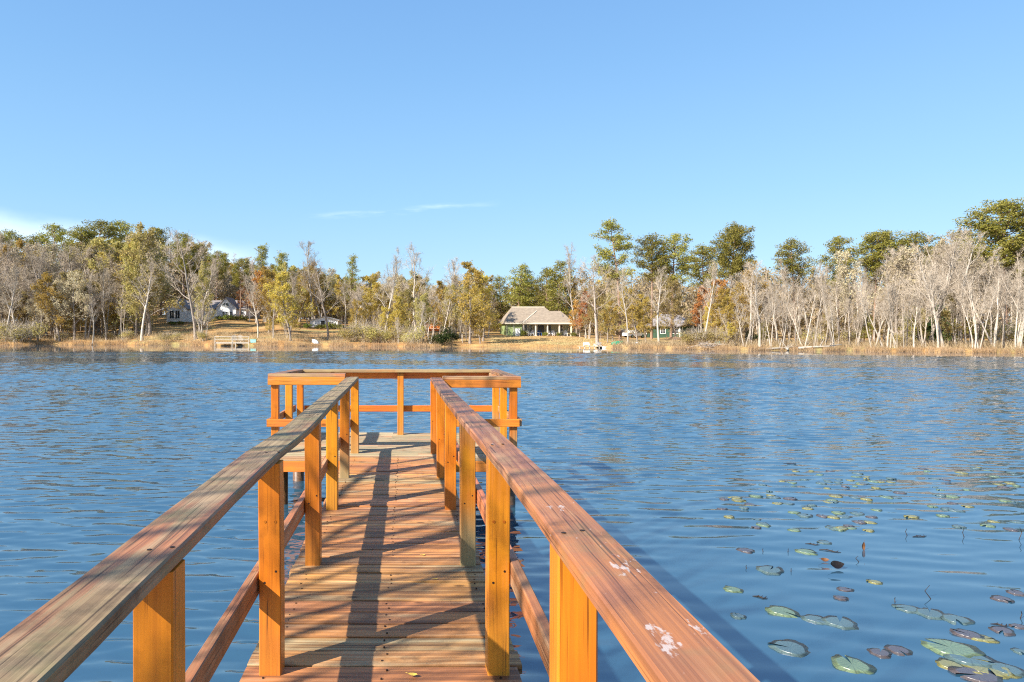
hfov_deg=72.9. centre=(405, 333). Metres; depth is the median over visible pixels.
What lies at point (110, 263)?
bare tree
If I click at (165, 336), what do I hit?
golden shrub
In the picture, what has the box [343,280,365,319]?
bare tree
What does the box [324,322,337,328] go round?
garden shrub
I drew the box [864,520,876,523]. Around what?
lily pad
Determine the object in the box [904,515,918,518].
lily pad
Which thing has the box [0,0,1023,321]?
sky
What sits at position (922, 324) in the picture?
olive tree
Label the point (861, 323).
bare tree
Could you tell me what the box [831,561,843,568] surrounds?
floating leaf
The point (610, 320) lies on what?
golden tree
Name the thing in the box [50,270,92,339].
brown leaved tree
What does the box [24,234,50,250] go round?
pine tree
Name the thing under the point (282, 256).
pine tree
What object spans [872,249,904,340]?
bare tree
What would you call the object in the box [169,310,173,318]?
window
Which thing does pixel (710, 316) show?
golden tree
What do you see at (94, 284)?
olive tree
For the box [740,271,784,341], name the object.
bare tree
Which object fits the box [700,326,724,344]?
golden shrub
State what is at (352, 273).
pine tree
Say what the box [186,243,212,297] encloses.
pine tree
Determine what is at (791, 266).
pine tree
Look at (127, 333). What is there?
golden shrub
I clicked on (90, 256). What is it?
brown leaved tree
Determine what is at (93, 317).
bare tree
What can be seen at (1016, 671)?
lily pad
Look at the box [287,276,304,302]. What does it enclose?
bare tree
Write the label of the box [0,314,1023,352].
ground
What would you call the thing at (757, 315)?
bare tree
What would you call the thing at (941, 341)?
bare tree
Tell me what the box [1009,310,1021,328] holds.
brown leaved tree
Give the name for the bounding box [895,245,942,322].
brown leaved tree
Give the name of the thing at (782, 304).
bare tree
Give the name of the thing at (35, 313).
brown leaved tree
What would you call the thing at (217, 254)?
bare tree
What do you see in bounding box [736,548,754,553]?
lily pad
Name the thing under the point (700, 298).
rusty tree
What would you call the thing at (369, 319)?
bare tree
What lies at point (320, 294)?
bare tree
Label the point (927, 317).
bare tree
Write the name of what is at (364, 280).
olive tree
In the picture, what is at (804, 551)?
lily pad
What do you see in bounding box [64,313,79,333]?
olive tree
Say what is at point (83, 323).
golden tree
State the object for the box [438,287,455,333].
bare tree
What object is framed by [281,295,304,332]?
olive tree
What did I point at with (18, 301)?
bare tree
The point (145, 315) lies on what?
bare tree
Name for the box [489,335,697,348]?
lawn grass
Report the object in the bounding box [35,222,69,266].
pine tree
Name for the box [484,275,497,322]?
golden tree
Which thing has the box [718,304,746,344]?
bare tree
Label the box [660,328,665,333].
window
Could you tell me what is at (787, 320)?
bare tree
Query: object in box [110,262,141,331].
brown leaved tree
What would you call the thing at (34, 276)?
golden tree
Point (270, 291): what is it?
golden tree
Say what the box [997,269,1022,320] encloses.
bare tree
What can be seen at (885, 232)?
pine tree
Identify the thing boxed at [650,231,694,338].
pine tree
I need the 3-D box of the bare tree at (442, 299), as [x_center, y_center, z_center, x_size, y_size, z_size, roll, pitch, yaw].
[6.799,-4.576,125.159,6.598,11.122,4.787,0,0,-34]
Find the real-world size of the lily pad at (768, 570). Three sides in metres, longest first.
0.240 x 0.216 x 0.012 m
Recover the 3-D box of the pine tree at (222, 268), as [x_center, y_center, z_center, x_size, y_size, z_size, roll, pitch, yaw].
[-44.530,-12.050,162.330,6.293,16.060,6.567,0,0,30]
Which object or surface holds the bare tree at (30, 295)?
on the ground at (161, 325)
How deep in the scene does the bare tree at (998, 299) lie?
73.77 m
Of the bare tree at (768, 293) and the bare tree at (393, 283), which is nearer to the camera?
the bare tree at (768, 293)
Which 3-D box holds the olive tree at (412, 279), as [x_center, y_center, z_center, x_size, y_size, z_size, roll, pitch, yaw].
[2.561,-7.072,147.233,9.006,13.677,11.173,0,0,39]
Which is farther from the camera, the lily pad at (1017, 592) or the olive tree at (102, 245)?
the olive tree at (102, 245)
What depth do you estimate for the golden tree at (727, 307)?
90.76 m
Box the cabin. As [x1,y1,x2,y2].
[424,318,442,333]
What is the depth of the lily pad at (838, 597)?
5.09 m
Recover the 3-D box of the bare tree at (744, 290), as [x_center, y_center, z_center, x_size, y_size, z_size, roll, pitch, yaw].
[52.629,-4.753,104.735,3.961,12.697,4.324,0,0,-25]
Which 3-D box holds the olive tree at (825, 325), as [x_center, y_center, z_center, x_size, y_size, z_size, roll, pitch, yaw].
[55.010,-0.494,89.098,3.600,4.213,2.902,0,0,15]
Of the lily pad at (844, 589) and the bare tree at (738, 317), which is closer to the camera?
the lily pad at (844, 589)
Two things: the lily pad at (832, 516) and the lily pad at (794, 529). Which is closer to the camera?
the lily pad at (794, 529)
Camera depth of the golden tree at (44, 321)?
139.07 m
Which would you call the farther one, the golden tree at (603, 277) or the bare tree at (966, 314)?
the golden tree at (603, 277)
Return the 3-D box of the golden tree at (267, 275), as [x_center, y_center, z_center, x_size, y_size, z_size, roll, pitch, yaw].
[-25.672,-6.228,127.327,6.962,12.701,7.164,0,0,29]
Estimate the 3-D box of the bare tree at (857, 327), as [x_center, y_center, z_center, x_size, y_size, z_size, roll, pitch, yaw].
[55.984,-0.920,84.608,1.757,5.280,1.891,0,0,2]
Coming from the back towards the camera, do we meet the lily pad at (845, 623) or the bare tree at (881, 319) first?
the bare tree at (881, 319)
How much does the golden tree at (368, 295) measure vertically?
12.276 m
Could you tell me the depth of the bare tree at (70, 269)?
146.66 m
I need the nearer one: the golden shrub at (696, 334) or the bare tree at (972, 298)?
the bare tree at (972, 298)
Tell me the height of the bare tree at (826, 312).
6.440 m
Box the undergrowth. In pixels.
[0,329,1023,350]
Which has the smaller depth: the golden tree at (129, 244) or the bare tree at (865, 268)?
the bare tree at (865, 268)
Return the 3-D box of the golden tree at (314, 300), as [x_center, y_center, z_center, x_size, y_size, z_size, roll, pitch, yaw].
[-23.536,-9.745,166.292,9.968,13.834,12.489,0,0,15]
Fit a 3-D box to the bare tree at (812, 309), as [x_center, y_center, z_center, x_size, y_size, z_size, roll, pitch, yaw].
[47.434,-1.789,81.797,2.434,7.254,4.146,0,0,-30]
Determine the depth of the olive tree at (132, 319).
132.44 m
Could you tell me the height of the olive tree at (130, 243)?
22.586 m
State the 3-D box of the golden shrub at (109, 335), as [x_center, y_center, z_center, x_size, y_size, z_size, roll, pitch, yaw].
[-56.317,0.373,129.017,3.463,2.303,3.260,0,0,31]
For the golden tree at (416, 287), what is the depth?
131.08 m
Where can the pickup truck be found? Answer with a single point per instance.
(642, 335)
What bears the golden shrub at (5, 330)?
on the ground at (161, 325)
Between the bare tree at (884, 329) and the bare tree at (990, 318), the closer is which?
the bare tree at (990, 318)
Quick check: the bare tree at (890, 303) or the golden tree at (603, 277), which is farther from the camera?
the golden tree at (603, 277)
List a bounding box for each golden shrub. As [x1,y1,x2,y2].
[0,319,43,341]
[0,320,19,341]
[1,321,36,342]
[7,317,55,341]
[55,331,68,339]
[102,331,115,338]
[118,328,139,338]
[154,331,172,341]
[170,332,183,338]
[194,329,212,339]
[336,322,359,341]
[339,318,376,341]
[353,320,387,342]
[374,327,396,341]
[390,326,409,341]
[398,324,424,343]
[676,327,699,343]
[681,324,717,343]
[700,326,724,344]
[714,327,751,345]
[793,328,829,341]
[834,326,861,342]
[881,330,916,342]
[981,317,1023,343]
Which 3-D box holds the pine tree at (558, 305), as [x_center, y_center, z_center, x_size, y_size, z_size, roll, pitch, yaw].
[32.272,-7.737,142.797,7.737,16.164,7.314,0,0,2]
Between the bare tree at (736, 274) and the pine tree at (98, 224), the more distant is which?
the pine tree at (98, 224)
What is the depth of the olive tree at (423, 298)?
105.86 m
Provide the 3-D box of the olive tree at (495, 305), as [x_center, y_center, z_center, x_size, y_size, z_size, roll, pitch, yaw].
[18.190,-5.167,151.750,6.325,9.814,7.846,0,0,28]
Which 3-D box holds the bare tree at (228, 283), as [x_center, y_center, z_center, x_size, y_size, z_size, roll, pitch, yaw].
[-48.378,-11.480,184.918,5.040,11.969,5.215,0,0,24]
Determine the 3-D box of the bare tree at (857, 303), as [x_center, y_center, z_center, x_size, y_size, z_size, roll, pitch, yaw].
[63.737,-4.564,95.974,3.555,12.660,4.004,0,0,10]
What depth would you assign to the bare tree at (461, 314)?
123.09 m
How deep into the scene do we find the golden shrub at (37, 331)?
123.11 m
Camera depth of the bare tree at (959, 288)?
79.90 m
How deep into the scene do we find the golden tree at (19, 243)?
146.66 m
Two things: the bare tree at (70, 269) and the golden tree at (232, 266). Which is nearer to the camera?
the bare tree at (70, 269)
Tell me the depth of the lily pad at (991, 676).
3.94 m
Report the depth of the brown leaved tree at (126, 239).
144.16 m
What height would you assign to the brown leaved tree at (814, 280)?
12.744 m
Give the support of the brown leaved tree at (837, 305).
on the ground at (161, 325)
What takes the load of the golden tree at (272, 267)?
on the ground at (161, 325)
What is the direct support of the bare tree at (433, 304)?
on the ground at (161, 325)
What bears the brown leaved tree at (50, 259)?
on the ground at (161, 325)
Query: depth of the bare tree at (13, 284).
123.92 m
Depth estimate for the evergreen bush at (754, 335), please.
104.57 m
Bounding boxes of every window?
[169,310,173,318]
[175,310,179,318]
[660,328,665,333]
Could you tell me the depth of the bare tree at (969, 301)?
84.88 m
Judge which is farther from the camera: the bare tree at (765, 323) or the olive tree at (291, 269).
the olive tree at (291, 269)
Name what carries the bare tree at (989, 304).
on the ground at (161, 325)
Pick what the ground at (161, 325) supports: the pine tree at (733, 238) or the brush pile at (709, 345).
the pine tree at (733, 238)
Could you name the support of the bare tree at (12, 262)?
on the ground at (161, 325)
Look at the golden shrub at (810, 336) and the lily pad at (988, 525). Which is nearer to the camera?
the lily pad at (988, 525)
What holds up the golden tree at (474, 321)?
on the ground at (161, 325)
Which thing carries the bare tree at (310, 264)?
on the ground at (161, 325)
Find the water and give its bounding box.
[0,345,1023,681]
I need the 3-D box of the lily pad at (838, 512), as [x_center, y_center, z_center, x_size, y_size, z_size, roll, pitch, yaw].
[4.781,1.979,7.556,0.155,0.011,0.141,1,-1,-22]
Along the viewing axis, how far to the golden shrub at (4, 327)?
121.87 m
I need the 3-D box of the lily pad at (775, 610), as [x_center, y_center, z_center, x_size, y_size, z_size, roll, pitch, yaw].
[2.682,1.978,4.855,0.210,0.011,0.229,1,-1,-30]
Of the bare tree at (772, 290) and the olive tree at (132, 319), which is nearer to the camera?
the bare tree at (772, 290)
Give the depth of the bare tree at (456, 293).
127.02 m
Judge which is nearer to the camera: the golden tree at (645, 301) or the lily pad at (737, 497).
the lily pad at (737, 497)
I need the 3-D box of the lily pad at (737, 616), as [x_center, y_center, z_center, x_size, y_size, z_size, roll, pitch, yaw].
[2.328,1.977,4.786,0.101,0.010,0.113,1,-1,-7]
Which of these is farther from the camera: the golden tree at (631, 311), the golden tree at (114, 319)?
the golden tree at (114, 319)
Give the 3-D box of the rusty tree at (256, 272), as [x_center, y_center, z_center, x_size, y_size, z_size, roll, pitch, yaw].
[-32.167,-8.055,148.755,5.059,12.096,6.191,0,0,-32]
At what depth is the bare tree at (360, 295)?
119.50 m
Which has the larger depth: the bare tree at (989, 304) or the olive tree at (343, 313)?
the olive tree at (343, 313)
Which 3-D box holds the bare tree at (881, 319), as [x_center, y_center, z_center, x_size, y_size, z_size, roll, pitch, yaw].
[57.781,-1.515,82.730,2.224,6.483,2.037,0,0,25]
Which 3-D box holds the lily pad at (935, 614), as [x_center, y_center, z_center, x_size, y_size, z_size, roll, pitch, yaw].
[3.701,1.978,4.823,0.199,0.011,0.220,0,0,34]
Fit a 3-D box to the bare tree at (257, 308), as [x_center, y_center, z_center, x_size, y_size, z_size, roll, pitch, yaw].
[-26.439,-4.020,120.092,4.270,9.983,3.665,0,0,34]
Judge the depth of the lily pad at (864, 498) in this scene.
8.15 m
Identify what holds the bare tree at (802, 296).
on the ground at (161, 325)
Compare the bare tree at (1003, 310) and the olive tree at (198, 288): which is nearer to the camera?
the bare tree at (1003, 310)
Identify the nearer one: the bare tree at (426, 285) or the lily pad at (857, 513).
the lily pad at (857, 513)
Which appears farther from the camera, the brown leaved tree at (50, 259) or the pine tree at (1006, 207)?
the brown leaved tree at (50, 259)
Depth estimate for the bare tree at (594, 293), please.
104.03 m
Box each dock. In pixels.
[0,369,759,681]
[214,336,250,345]
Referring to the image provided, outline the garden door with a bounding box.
[515,328,519,335]
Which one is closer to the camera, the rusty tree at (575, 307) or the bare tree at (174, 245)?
the rusty tree at (575, 307)
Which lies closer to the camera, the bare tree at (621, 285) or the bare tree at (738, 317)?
the bare tree at (738, 317)
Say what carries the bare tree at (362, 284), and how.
on the ground at (161, 325)
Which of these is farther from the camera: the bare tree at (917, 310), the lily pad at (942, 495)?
the bare tree at (917, 310)
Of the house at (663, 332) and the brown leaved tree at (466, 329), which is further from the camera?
the house at (663, 332)
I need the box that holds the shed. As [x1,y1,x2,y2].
[309,316,342,327]
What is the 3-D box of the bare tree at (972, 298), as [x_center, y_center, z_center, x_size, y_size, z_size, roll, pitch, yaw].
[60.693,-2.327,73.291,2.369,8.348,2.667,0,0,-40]
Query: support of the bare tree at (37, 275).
on the ground at (161, 325)
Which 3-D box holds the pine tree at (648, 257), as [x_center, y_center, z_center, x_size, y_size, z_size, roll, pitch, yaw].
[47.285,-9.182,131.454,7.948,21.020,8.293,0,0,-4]
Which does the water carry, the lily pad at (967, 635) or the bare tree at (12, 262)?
the lily pad at (967, 635)
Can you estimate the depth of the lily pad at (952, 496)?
8.28 m
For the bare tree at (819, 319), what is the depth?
85.72 m
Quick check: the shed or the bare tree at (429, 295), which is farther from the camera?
the shed
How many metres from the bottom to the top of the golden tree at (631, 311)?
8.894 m
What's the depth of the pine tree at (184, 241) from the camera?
167.07 m
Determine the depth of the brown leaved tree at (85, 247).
162.93 m
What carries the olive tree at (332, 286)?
on the ground at (161, 325)
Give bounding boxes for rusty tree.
[235,281,251,306]
[246,269,263,322]
[567,299,584,336]
[574,291,596,337]
[583,300,598,335]
[690,285,710,331]
[705,278,738,335]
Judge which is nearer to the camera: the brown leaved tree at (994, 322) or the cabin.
the brown leaved tree at (994, 322)
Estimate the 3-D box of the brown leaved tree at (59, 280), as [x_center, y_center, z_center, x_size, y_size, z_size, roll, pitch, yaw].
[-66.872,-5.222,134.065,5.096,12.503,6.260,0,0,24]
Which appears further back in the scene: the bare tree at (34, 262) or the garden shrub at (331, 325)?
the garden shrub at (331, 325)
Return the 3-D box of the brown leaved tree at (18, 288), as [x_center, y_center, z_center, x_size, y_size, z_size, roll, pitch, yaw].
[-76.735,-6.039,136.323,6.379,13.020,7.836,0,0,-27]
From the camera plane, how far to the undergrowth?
92.84 m
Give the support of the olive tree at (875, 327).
on the ground at (161, 325)
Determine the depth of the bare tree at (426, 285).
125.87 m
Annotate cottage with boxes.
[498,307,571,335]
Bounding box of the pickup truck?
[622,330,644,337]
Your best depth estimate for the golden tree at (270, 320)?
121.54 m
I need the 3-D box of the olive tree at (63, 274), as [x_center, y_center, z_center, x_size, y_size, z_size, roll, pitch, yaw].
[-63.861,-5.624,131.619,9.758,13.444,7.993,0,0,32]
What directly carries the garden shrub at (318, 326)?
on the ground at (161, 325)
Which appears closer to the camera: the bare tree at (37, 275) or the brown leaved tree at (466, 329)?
the brown leaved tree at (466, 329)
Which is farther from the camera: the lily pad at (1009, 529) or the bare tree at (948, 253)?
the bare tree at (948, 253)
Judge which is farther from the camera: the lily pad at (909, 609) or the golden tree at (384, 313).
the golden tree at (384, 313)
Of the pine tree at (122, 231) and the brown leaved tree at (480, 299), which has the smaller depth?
the brown leaved tree at (480, 299)
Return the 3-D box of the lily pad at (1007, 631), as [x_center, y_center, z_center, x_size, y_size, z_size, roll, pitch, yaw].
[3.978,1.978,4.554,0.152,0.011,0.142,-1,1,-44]
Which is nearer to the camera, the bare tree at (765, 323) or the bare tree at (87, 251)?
the bare tree at (765, 323)
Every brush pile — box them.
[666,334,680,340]
[691,341,720,348]
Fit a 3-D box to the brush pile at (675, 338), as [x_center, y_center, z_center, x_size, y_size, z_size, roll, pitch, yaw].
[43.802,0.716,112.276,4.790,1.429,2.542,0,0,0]
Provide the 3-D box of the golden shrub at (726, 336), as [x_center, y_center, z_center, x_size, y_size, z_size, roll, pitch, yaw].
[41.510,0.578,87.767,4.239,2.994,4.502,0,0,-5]
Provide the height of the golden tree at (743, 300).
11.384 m
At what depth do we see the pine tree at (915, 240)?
100.41 m
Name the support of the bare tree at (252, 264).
on the ground at (161, 325)
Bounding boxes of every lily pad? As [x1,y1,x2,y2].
[723,585,743,592]
[728,496,741,498]
[730,613,746,618]
[731,499,745,501]
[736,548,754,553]
[756,565,783,574]
[765,605,800,617]
[766,496,780,498]
[768,639,810,657]
[783,497,797,499]
[787,528,800,531]
[794,548,817,554]
[796,513,812,517]
[800,614,827,624]
[816,540,831,544]
[821,615,858,629]
[827,515,839,518]
[829,495,842,497]
[831,511,845,514]
[831,654,876,673]
[833,595,848,600]
[835,514,852,518]
[836,587,853,591]
[850,511,863,514]
[852,520,866,523]
[860,497,872,500]
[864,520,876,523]
[866,579,882,584]
[867,648,891,658]
[884,644,912,655]
[891,604,917,613]
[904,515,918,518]
[915,607,943,619]
[920,638,985,657]
[932,494,945,496]
[935,657,962,669]
[936,514,949,516]
[940,507,953,510]
[940,613,974,624]
[943,653,996,667]
[946,494,959,497]
[947,508,965,511]
[947,666,1002,681]
[949,628,984,638]
[952,524,966,528]
[961,658,1021,678]
[969,634,999,642]
[980,523,995,527]
[988,626,1015,635]
[988,660,1023,676]
[990,595,1014,602]
[1003,527,1019,531]
[1005,589,1023,596]
[1008,623,1023,629]
[1009,520,1023,523]
[1010,647,1023,654]
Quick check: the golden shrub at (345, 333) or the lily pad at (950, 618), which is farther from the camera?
the golden shrub at (345, 333)
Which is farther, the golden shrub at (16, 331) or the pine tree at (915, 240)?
the golden shrub at (16, 331)
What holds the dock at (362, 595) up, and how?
in the outer water
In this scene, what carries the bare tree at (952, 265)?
on the ground at (161, 325)
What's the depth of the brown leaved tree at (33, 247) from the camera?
134.01 m
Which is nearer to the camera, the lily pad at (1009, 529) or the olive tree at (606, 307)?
the lily pad at (1009, 529)
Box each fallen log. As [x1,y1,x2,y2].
[759,338,800,349]
[798,339,841,348]
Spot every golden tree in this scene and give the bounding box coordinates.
[0,238,31,322]
[5,250,47,324]
[29,254,58,324]
[29,286,63,334]
[30,271,75,340]
[76,292,111,333]
[80,251,113,332]
[104,296,140,335]
[106,305,125,334]
[108,231,163,330]
[162,263,185,301]
[185,260,213,299]
[221,261,243,297]
[251,266,283,332]
[261,274,287,317]
[263,271,316,340]
[265,310,277,335]
[268,263,288,314]
[293,276,314,323]
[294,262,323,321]
[299,266,322,320]
[299,273,328,318]
[321,274,351,323]
[348,299,367,336]
[354,271,383,323]
[371,284,383,328]
[373,287,392,334]
[375,294,408,341]
[376,306,394,329]
[390,283,412,319]
[391,308,405,329]
[400,280,437,329]
[411,275,430,329]
[428,279,455,333]
[446,260,495,343]
[470,308,489,343]
[471,273,502,340]
[471,299,489,340]
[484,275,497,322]
[563,275,596,334]
[595,268,613,332]
[598,298,620,342]
[616,287,649,339]
[633,294,665,339]
[702,301,725,332]
[704,288,731,329]
[707,285,741,333]
[715,293,750,334]
[720,322,735,342]
[730,259,763,341]
[730,268,768,341]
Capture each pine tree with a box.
[0,227,29,255]
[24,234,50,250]
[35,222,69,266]
[61,223,102,323]
[80,218,122,252]
[98,219,135,243]
[150,226,171,314]
[168,232,199,298]
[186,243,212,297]
[205,250,230,299]
[231,257,253,319]
[253,243,269,316]
[273,250,289,314]
[343,253,363,323]
[491,275,511,319]
[504,262,536,310]
[515,276,540,306]
[530,267,562,310]
[542,260,576,314]
[589,216,636,339]
[627,232,673,338]
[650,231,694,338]
[678,242,724,333]
[707,221,756,333]
[758,321,770,339]
[771,236,815,340]
[814,235,860,342]
[843,229,908,341]
[856,312,873,343]
[861,230,914,317]
[896,230,944,338]
[898,310,917,336]
[946,197,1023,325]
[951,306,974,338]
[972,324,988,339]
[1006,229,1023,308]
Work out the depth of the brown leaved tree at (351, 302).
148.06 m
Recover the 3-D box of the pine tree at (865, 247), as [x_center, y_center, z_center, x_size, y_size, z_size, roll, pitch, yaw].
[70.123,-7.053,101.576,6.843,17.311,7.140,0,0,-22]
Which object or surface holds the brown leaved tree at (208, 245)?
on the ground at (161, 325)
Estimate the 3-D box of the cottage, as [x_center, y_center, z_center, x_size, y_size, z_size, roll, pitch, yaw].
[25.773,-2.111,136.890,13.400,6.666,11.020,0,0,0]
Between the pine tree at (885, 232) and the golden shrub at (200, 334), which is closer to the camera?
the pine tree at (885, 232)
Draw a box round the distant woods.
[20,246,1022,338]
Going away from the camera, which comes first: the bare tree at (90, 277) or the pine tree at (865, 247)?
the pine tree at (865, 247)
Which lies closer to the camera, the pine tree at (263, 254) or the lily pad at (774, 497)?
the lily pad at (774, 497)
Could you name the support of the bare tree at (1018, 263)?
on the ground at (161, 325)
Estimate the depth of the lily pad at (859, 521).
7.17 m
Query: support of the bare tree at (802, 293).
on the ground at (161, 325)
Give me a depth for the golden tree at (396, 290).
143.40 m
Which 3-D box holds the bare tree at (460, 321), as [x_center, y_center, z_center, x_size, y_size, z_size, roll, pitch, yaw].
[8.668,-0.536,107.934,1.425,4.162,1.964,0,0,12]
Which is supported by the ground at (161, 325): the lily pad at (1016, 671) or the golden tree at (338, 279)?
the golden tree at (338, 279)
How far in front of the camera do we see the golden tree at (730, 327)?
86.90 m
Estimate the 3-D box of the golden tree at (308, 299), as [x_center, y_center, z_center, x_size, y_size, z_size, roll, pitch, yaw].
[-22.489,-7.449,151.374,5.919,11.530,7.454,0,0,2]
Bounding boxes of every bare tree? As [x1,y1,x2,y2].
[0,237,14,315]
[0,239,22,321]
[0,241,20,324]
[0,247,21,283]
[0,255,14,283]
[0,264,25,337]
[0,270,24,321]
[3,248,54,324]
[17,268,37,322]
[18,246,61,338]
[18,246,70,339]
[20,269,31,317]
[47,247,77,282]
[50,250,73,329]
[51,239,79,325]
[55,242,84,330]
[72,246,98,280]
[72,268,102,338]
[81,284,107,336]
[86,300,98,343]
[92,259,116,339]
[94,249,123,334]
[99,271,120,331]
[113,277,125,335]
[113,289,130,336]
[114,287,128,338]
[127,257,158,340]
[137,276,157,334]
[139,288,158,335]
[152,229,223,339]
[162,230,180,256]
[163,235,188,269]
[185,251,223,323]
[192,293,210,340]
[201,259,220,324]
[227,270,235,296]
[239,269,259,325]
[243,283,265,337]
[248,259,263,316]
[263,294,279,337]
[273,291,303,323]
[287,271,301,306]
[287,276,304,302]
[297,240,321,318]
[298,259,350,339]
[311,278,326,316]
[338,282,351,327]
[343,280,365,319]
[348,288,368,323]
[351,280,371,316]
[358,312,376,323]
[372,247,402,339]
[372,305,383,329]
[380,273,399,332]
[391,289,425,330]
[395,317,403,342]
[399,244,433,326]
[410,278,435,336]
[411,302,430,342]
[421,308,438,343]
[425,280,458,332]
[427,284,437,317]
[428,290,442,334]
[434,256,463,331]
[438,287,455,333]
[450,280,460,332]
[452,273,464,333]
[456,290,466,337]
[457,320,462,342]
[461,287,496,336]
[556,242,590,331]
[569,254,619,342]
[577,282,599,338]
[613,266,636,344]
[647,266,672,341]
[697,260,718,342]
[697,285,709,325]
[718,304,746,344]
[722,273,738,332]
[732,297,760,346]
[735,262,761,340]
[739,260,767,341]
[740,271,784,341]
[741,268,771,346]
[750,299,760,343]
[760,269,775,339]
[760,305,771,336]
[761,279,785,342]
[761,284,781,346]
[765,281,792,346]
[770,284,794,342]
[771,275,800,339]
[776,259,806,339]
[780,305,792,341]
[783,290,820,344]
[787,270,817,338]
[789,284,807,344]
[794,261,813,340]
[809,318,820,345]
[814,264,834,344]
[815,261,846,344]
[816,295,837,344]
[825,273,856,341]
[825,296,839,346]
[840,298,860,344]
[842,273,857,328]
[848,259,873,333]
[850,307,864,345]
[851,295,866,346]
[853,281,899,346]
[855,254,874,342]
[857,283,894,346]
[859,252,890,341]
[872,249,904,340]
[874,296,887,342]
[880,246,911,343]
[880,271,904,347]
[880,303,910,346]
[896,273,918,345]
[899,242,946,346]
[899,250,921,315]
[905,290,926,346]
[911,297,930,343]
[913,264,936,346]
[914,227,978,336]
[916,232,959,323]
[921,269,951,347]
[927,230,991,343]
[928,228,976,342]
[928,247,956,343]
[938,229,969,336]
[943,285,971,342]
[947,262,969,343]
[948,285,977,346]
[952,267,973,338]
[956,265,1017,347]
[956,275,985,347]
[961,270,1001,348]
[966,246,1014,343]
[984,253,1013,347]
[990,258,1023,347]
[992,279,1015,344]
[993,247,1023,341]
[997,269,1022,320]
[1005,261,1023,347]
[1012,289,1023,344]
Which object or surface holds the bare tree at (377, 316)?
on the ground at (161, 325)
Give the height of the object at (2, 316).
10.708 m
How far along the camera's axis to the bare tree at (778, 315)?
101.19 m
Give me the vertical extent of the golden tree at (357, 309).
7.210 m
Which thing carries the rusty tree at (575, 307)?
on the ground at (161, 325)
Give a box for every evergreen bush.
[426,325,454,343]
[448,332,459,341]
[744,329,762,341]
[911,329,936,341]
[919,305,967,341]
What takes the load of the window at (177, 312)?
in the gabled house at (227, 306)
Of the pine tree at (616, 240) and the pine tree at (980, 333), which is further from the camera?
the pine tree at (616, 240)
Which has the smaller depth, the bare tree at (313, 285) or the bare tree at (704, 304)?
the bare tree at (704, 304)
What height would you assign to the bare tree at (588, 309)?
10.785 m
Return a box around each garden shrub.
[223,314,231,319]
[230,315,238,319]
[239,315,248,320]
[303,323,312,327]
[314,322,324,328]
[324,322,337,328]
[519,330,528,335]
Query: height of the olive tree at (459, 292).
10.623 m
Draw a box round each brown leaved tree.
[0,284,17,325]
[4,241,41,315]
[6,272,35,324]
[21,241,65,335]
[25,287,51,340]
[34,279,72,340]
[46,315,60,337]
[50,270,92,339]
[53,277,72,333]
[68,253,107,333]
[78,237,97,315]
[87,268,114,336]
[92,232,134,329]
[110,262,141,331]
[121,236,173,324]
[130,237,168,321]
[185,240,211,282]
[186,271,212,331]
[215,266,234,295]
[236,256,251,292]
[277,270,304,323]
[325,268,336,316]
[347,292,364,310]
[366,276,395,320]
[394,273,412,331]
[460,279,492,336]
[463,320,468,340]
[677,290,687,315]
[792,323,802,337]
[800,265,835,330]
[824,279,847,338]
[831,249,880,343]
[873,255,917,338]
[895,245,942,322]
[915,236,960,310]
[921,225,993,340]
[945,252,996,342]
[967,256,1002,345]
[980,252,1022,315]
[980,259,1020,337]
[984,306,1002,334]
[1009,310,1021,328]
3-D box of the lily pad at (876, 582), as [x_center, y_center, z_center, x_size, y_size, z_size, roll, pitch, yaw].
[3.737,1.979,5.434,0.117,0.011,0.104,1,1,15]
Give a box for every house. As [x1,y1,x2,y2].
[166,297,253,322]
[646,314,699,337]
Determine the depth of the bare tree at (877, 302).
79.73 m
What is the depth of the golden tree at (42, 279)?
147.06 m
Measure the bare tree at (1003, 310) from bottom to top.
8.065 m
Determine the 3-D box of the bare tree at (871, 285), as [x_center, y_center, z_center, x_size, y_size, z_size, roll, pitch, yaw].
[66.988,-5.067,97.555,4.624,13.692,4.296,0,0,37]
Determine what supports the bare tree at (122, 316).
on the ground at (161, 325)
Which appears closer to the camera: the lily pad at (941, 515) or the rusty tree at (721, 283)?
the lily pad at (941, 515)
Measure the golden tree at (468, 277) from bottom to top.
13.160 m
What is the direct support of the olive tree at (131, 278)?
on the ground at (161, 325)
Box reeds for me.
[0,339,1023,353]
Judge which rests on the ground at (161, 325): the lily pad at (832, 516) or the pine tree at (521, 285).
the pine tree at (521, 285)
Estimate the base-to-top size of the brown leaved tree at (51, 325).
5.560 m
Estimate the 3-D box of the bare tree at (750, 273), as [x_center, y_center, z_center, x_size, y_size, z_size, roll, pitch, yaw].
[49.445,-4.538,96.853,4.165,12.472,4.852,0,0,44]
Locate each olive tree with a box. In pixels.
[0,234,22,270]
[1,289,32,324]
[52,237,128,334]
[59,270,98,335]
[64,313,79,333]
[71,239,98,328]
[75,281,118,336]
[112,240,159,336]
[115,221,185,335]
[122,231,165,317]
[124,308,145,334]
[139,289,157,325]
[140,244,176,325]
[193,261,217,330]
[210,253,233,298]
[279,260,306,312]
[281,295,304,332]
[305,271,335,317]
[315,273,337,317]
[332,287,349,318]
[339,283,369,323]
[360,275,382,326]
[397,286,418,328]
[400,319,410,338]
[401,270,435,331]
[410,292,434,341]
[431,283,462,331]
[442,285,463,332]
[456,286,473,337]
[489,291,502,331]
[580,285,605,336]
[599,293,625,339]
[641,278,667,330]
[658,276,694,336]
[812,314,840,343]
[869,319,878,337]
[877,307,906,341]
[902,306,930,344]
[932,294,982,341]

